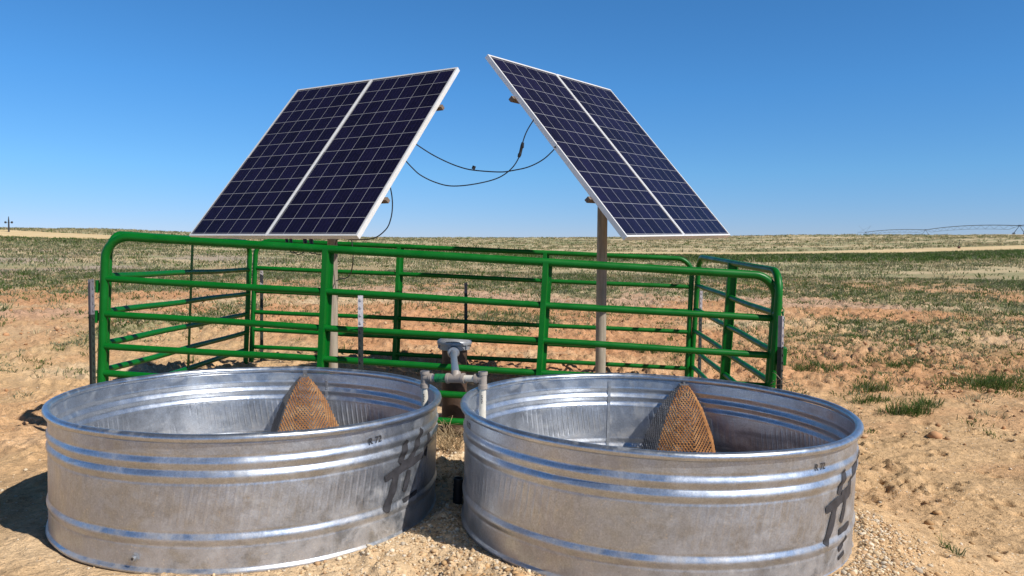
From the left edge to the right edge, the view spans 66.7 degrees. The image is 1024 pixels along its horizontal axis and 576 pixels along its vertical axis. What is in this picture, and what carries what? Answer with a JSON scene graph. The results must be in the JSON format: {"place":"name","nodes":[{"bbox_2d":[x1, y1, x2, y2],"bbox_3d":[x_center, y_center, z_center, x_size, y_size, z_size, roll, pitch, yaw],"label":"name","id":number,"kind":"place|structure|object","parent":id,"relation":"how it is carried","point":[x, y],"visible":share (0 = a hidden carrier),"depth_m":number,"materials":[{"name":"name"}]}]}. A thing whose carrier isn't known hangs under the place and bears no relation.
{"place":"outdoors","nodes":[
{"label":"outdoors","id":0,"kind":"place"},
{"bbox_2d":[212,447,536,575],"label":"gravel","id":1,"kind":"structure","parent":0,"point":[450,558],"depth_m":3.27,"materials":[{"name":"beige gravel"}]},
{"bbox_2d":[0,228,1023,575],"bbox_3d":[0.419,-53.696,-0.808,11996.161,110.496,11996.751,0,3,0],"label":"ground","id":2,"kind":"structure","parent":0,"point":[986,494],"depth_m":9.12,"materials":[{"name":"soil"}]},
{"bbox_2d":[4,216,12,231],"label":"utility pole","id":3,"kind":"object","parent":2,"relation":"on","point":[8,222],"visible":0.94,"depth_m":149.53,"materials":[{"name":"wood"}]},
{"bbox_2d":[88,279,95,384],"bbox_3d":[-3.013,0.547,5.581,0.042,1.225,0.036,1,3,13],"label":"post","id":4,"kind":"object","parent":2,"relation":"on","point":[91,318],"visible":0.63,"depth_m":5.57,"materials":[{"name":"metal"}]},
{"bbox_2d":[106,231,251,380],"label":"gate panel","id":5,"kind":"structure","parent":2,"relation":"on","point":[191,272],"depth_m":6.99,"materials":[{"name":"green paint"}]},
{"bbox_2d":[41,366,441,575],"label":"stock tank","id":6,"kind":"object","parent":2,"relation":"on","point":[203,472],"visible":0.95,"depth_m":3.14,"materials":[{"name":"metal"}]},
{"bbox_2d":[271,370,338,431],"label":"escape ramp","id":7,"kind":"structure","parent":6,"relation":"in","point":[278,420],"depth_m":4.54,"materials":[{"name":"brown rusty steel mesh"}]},
{"bbox_2d":[260,271,262,360],"bbox_3d":[-2.840,0.386,8.823,0.036,1.164,0.042,0,3,-17],"label":"post","id":8,"kind":"object","parent":2,"relation":"on","point":[261,307],"visible":0.55,"depth_m":8.80,"materials":[{"name":"black metal"}]},
{"bbox_2d":[189,67,459,373],"bbox_3d":[-1.661,-0.415,6.884,2.055,3.083,1.291,2,3,32],"label":"solar array","id":9,"kind":"object","parent":2,"relation":"on","point":[327,162],"visible":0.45,"depth_m":6.75,"materials":[{"name":"glass"}]},
{"bbox_2d":[336,240,353,280],"bbox_3d":[-1.447,-0.234,6.734,0.023,0.365,0.358,-1,3,-35],"label":"power cable","id":10,"kind":"object","parent":9,"relation":"attached to","point":[352,264],"visible":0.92,"depth_m":6.61,"materials":[{"name":"black plastic"}]},
{"bbox_2d":[335,187,392,244],"bbox_3d":[-1.291,-0.601,6.472,0.130,0.485,0.903,-2,4,-43],"label":"power cable","id":11,"kind":"object","parent":9,"relation":"attached to","point":[384,230],"visible":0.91,"depth_m":6.25,"materials":[{"name":"black plastic"}]},
{"bbox_2d":[416,144,558,172],"bbox_3d":[-0.222,-1.044,6.179,1.234,0.267,0.057,1,3,19],"label":"power cable","id":12,"kind":"object","parent":9,"relation":"attached to","point":[473,167],"visible":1,"depth_m":6.18,"materials":[{"name":"black plastic"}]},
{"bbox_2d":[358,295,362,369],"bbox_3d":[-1.071,0.626,5.519,0.036,1.148,0.042,0,3,-6],"label":"post","id":13,"kind":"object","parent":2,"relation":"on","point":[360,332],"visible":0.52,"depth_m":5.49,"materials":[{"name":"metal"}]},
{"bbox_2d":[95,233,774,424],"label":"gate panel","id":14,"kind":"structure","parent":2,"relation":"on","point":[324,327],"depth_m":5.60,"materials":[{"name":"green paint"}]},
{"bbox_2d":[436,415,463,453],"bbox_3d":[-0.383,0.960,5.141,0.507,0.284,0.482,0,3,0],"label":"dry weed","id":15,"kind":"object","parent":2,"relation":"on","point":[449,442],"visible":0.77,"depth_m":5.11,"materials":[{"name":"beige plant"}]},
{"bbox_2d":[437,338,471,435],"bbox_3d":[-0.432,0.811,5.823,0.262,0.943,0.262,0,3,0],"label":"well casing","id":16,"kind":"object","parent":2,"relation":"on","point":[451,407],"visible":0.51,"depth_m":5.74,"materials":[{"name":"metal"}]},
{"bbox_2d":[420,346,487,417],"bbox_3d":[-0.304,0.643,4.839,0.357,0.514,1.779,0,3,0],"label":"water pipe","id":17,"kind":"object","parent":16,"relation":"attached to","point":[456,375],"visible":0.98,"depth_m":4.01,"materials":[{"name":"grey plastic"}]},
{"bbox_2d":[452,476,462,504],"bbox_3d":[-0.268,1.021,3.848,0.052,0.168,0.052,3,6,0],"label":"pipe stub","id":18,"kind":"object","parent":2,"relation":"on","point":[457,498],"visible":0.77,"depth_m":3.83,"materials":[{"name":"black plastic"}]},
{"bbox_2d":[464,283,466,332],"bbox_3d":[-0.522,0.508,8.775,0.037,1.142,0.042,0,3,-6],"label":"post","id":19,"kind":"object","parent":2,"relation":"on","point":[465,307],"visible":0.46,"depth_m":8.74,"materials":[{"name":"black metal"}]},
{"bbox_2d":[249,239,693,376],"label":"gate panel","id":20,"kind":"structure","parent":2,"relation":"on","point":[397,318],"depth_m":8.60,"materials":[{"name":"green paint"}]},
{"bbox_2d":[0,226,1023,251],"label":"ridge grass","id":21,"kind":"structure","parent":2,"relation":"on","point":[487,243],"depth_m":209.42,"materials":[{"name":"green plant"}]},
{"bbox_2d":[0,235,1023,263],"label":"roadside weeds","id":22,"kind":"object","parent":2,"relation":"on","point":[922,256],"visible":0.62,"depth_m":92.31,"materials":[{"name":"green plant"}]},
{"bbox_2d":[0,356,1023,575],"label":"pebbles","id":23,"kind":"object","parent":2,"relation":"on","point":[437,563],"visible":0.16,"depth_m":4.80,"materials":[{"name":"stone"}]},
{"bbox_2d":[1,288,1023,444],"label":"earth clods","id":24,"kind":"object","parent":2,"relation":"on","point":[935,434],"visible":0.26,"depth_m":11.74,"materials":[{"name":"soil"}]},
{"bbox_2d":[485,54,729,372],"bbox_3d":[0.901,-0.325,6.829,1.307,3.288,2.074,2,3,37],"label":"solar array","id":25,"kind":"object","parent":2,"relation":"on","point":[629,177],"visible":0.98,"depth_m":6.65,"materials":[{"name":"glass"}]},
{"bbox_2d":[406,119,533,186],"bbox_3d":[-0.356,-1.072,6.195,1.085,0.528,0.038,1,3,12],"label":"power cable","id":26,"kind":"object","parent":25,"relation":"attached to","point":[521,149],"visible":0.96,"depth_m":6.17,"materials":[{"name":"black plastic"}]},
{"bbox_2d":[629,338,670,354],"bbox_3d":[1.889,0.808,11.085,0.678,0.271,0.841,-2,3,-38],"label":"grass tuft","id":27,"kind":"object","parent":2,"relation":"on","point":[651,352],"visible":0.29,"depth_m":11.03,"materials":[{"name":"green plant"}]},
{"bbox_2d":[460,373,863,575],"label":"stock tank","id":28,"kind":"object","parent":2,"relation":"on","point":[566,475],"visible":0.98,"depth_m":3.00,"materials":[{"name":"metal"}]},
{"bbox_2d":[641,382,715,452],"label":"escape ramp","id":29,"kind":"structure","parent":28,"relation":"in","point":[650,430],"depth_m":4.36,"materials":[{"name":"brown metal"}]},
{"bbox_2d":[698,291,702,377],"bbox_3d":[2.101,0.586,8.711,0.037,1.110,0.042,-1,3,-23],"label":"post","id":30,"kind":"object","parent":2,"relation":"on","point":[700,327],"visible":0.56,"depth_m":8.70,"materials":[{"name":"black metal"}]},
{"bbox_2d":[440,453,1009,575],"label":"soil clods","id":31,"kind":"object","parent":2,"relation":"on","point":[926,522],"visible":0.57,"depth_m":3.52,"materials":[{"name":"soil"}]},
{"bbox_2d":[689,255,786,389],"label":"gate panel","id":32,"kind":"structure","parent":2,"relation":"on","point":[727,325],"depth_m":6.88,"materials":[{"name":"green paint"}]},
{"bbox_2d":[773,282,784,325],"bbox_3d":[1.897,0.192,5.534,0.085,0.474,0.039,1,3,20],"label":"chain","id":33,"kind":"object","parent":32,"relation":"hanging from","point":[782,312],"visible":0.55,"depth_m":5.52,"materials":[{"name":"silver metal"}]},
{"bbox_2d":[776,316,783,388],"bbox_3d":[1.882,0.780,5.480,0.042,1.171,0.037,3,3,38],"label":"post","id":34,"kind":"object","parent":2,"relation":"on","point":[780,348],"visible":0.54,"depth_m":5.46,"materials":[{"name":"grey metal"}]},
{"bbox_2d":[771,372,790,385],"bbox_3d":[1.901,0.648,5.483,0.150,0.104,0.099,2,3,32],"label":"tie wire","id":35,"kind":"object","parent":34,"relation":"attached to","point":[778,379],"visible":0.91,"depth_m":5.46,"materials":[{"name":"silver metal"}]},
{"bbox_2d":[786,355,856,373],"bbox_3d":[3.697,0.947,9.557,1.057,0.252,0.680,0,3,-18],"label":"grass tuft","id":36,"kind":"object","parent":2,"relation":"on","point":[815,364],"visible":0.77,"depth_m":9.54,"materials":[{"name":"green plant"}]},
{"bbox_2d":[848,375,896,392],"bbox_3d":[3.807,1.038,8.240,0.538,0.191,0.566,1,3,22],"label":"grass tuft","id":37,"kind":"object","parent":2,"relation":"on","point":[885,386],"visible":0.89,"depth_m":8.29,"materials":[{"name":"green plant"}]},
{"bbox_2d":[843,391,908,403],"bbox_3d":[3.578,1.087,7.678,0.661,0.129,0.402,0,3,-8],"label":"grass tuft","id":38,"kind":"object","parent":2,"relation":"on","point":[879,399],"visible":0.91,"depth_m":7.68,"materials":[{"name":"green plant"}]},
{"bbox_2d":[878,355,929,370],"bbox_3d":[4.972,0.939,9.947,0.680,0.195,0.700,1,3,13],"label":"grass tuft","id":39,"kind":"object","parent":2,"relation":"on","point":[907,361],"visible":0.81,"depth_m":9.95,"materials":[{"name":"green plant"}]},
{"bbox_2d":[883,398,937,416],"bbox_3d":[3.663,1.095,7.173,0.575,0.175,0.571,-2,4,-44],"label":"grass tuft","id":40,"kind":"object","parent":2,"relation":"on","point":[916,409],"visible":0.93,"depth_m":7.15,"materials":[{"name":"green plant"}]},
{"bbox_2d":[907,394,951,408],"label":"grass tuft","id":41,"kind":"object","parent":2,"relation":"on","point":[930,402],"visible":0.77,"depth_m":7.56,"materials":[{"name":"green plant"}]},
{"bbox_2d":[860,225,1023,234],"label":"irrigation pivot","id":42,"kind":"object","parent":2,"relation":"on","point":[947,230],"visible":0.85,"depth_m":438.38,"materials":[{"name":"grey metal"}]},
{"bbox_2d":[934,534,968,556],"bbox_3d":[2.012,1.184,3.560,0.144,0.087,0.192,-1,3,-28],"label":"grass tuft","id":43,"kind":"object","parent":2,"relation":"on","point":[957,552],"visible":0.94,"depth_m":3.56,"materials":[{"name":"beige plant"}]},
{"bbox_2d":[927,368,1023,392],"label":"grass tuft","id":44,"kind":"object","parent":2,"relation":"on","point":[989,382],"visible":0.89,"depth_m":8.51,"materials":[{"name":"green plant"}]},
{"bbox_2d":[0,267,1023,348],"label":"meadow grass","id":45,"kind":"structure","parent":0,"point":[1015,284],"depth_m":26.56,"materials":[{"name":"green plant"}]},
{"bbox_2d":[0,237,1023,279],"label":"field grass","id":46,"kind":"structure","parent":0,"point":[85,245],"depth_m":56.27,"materials":[{"name":"green plant"}]},
{"bbox_2d":[0,302,1023,438],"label":"sparse grass","id":47,"kind":"structure","parent":0,"point":[118,329],"depth_m":12.33,"materials":[{"name":"green plant"}]},
{"bbox_2d":[0,230,1023,254],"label":"road","id":48,"kind":"structure","parent":0,"point":[45,234],"depth_m":147.94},
{"bbox_2d":[0,0,1023,237],"label":"sky","id":49,"kind":"structure","parent":0,"point":[796,117],"materials":[{"name":"blue"}]},
{"bbox_2d":[833,507,974,575],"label":"edge gravel","id":50,"kind":"structure","parent":0,"point":[867,560],"depth_m":3.29,"materials":[{"name":"beige gravel"}]}
]}

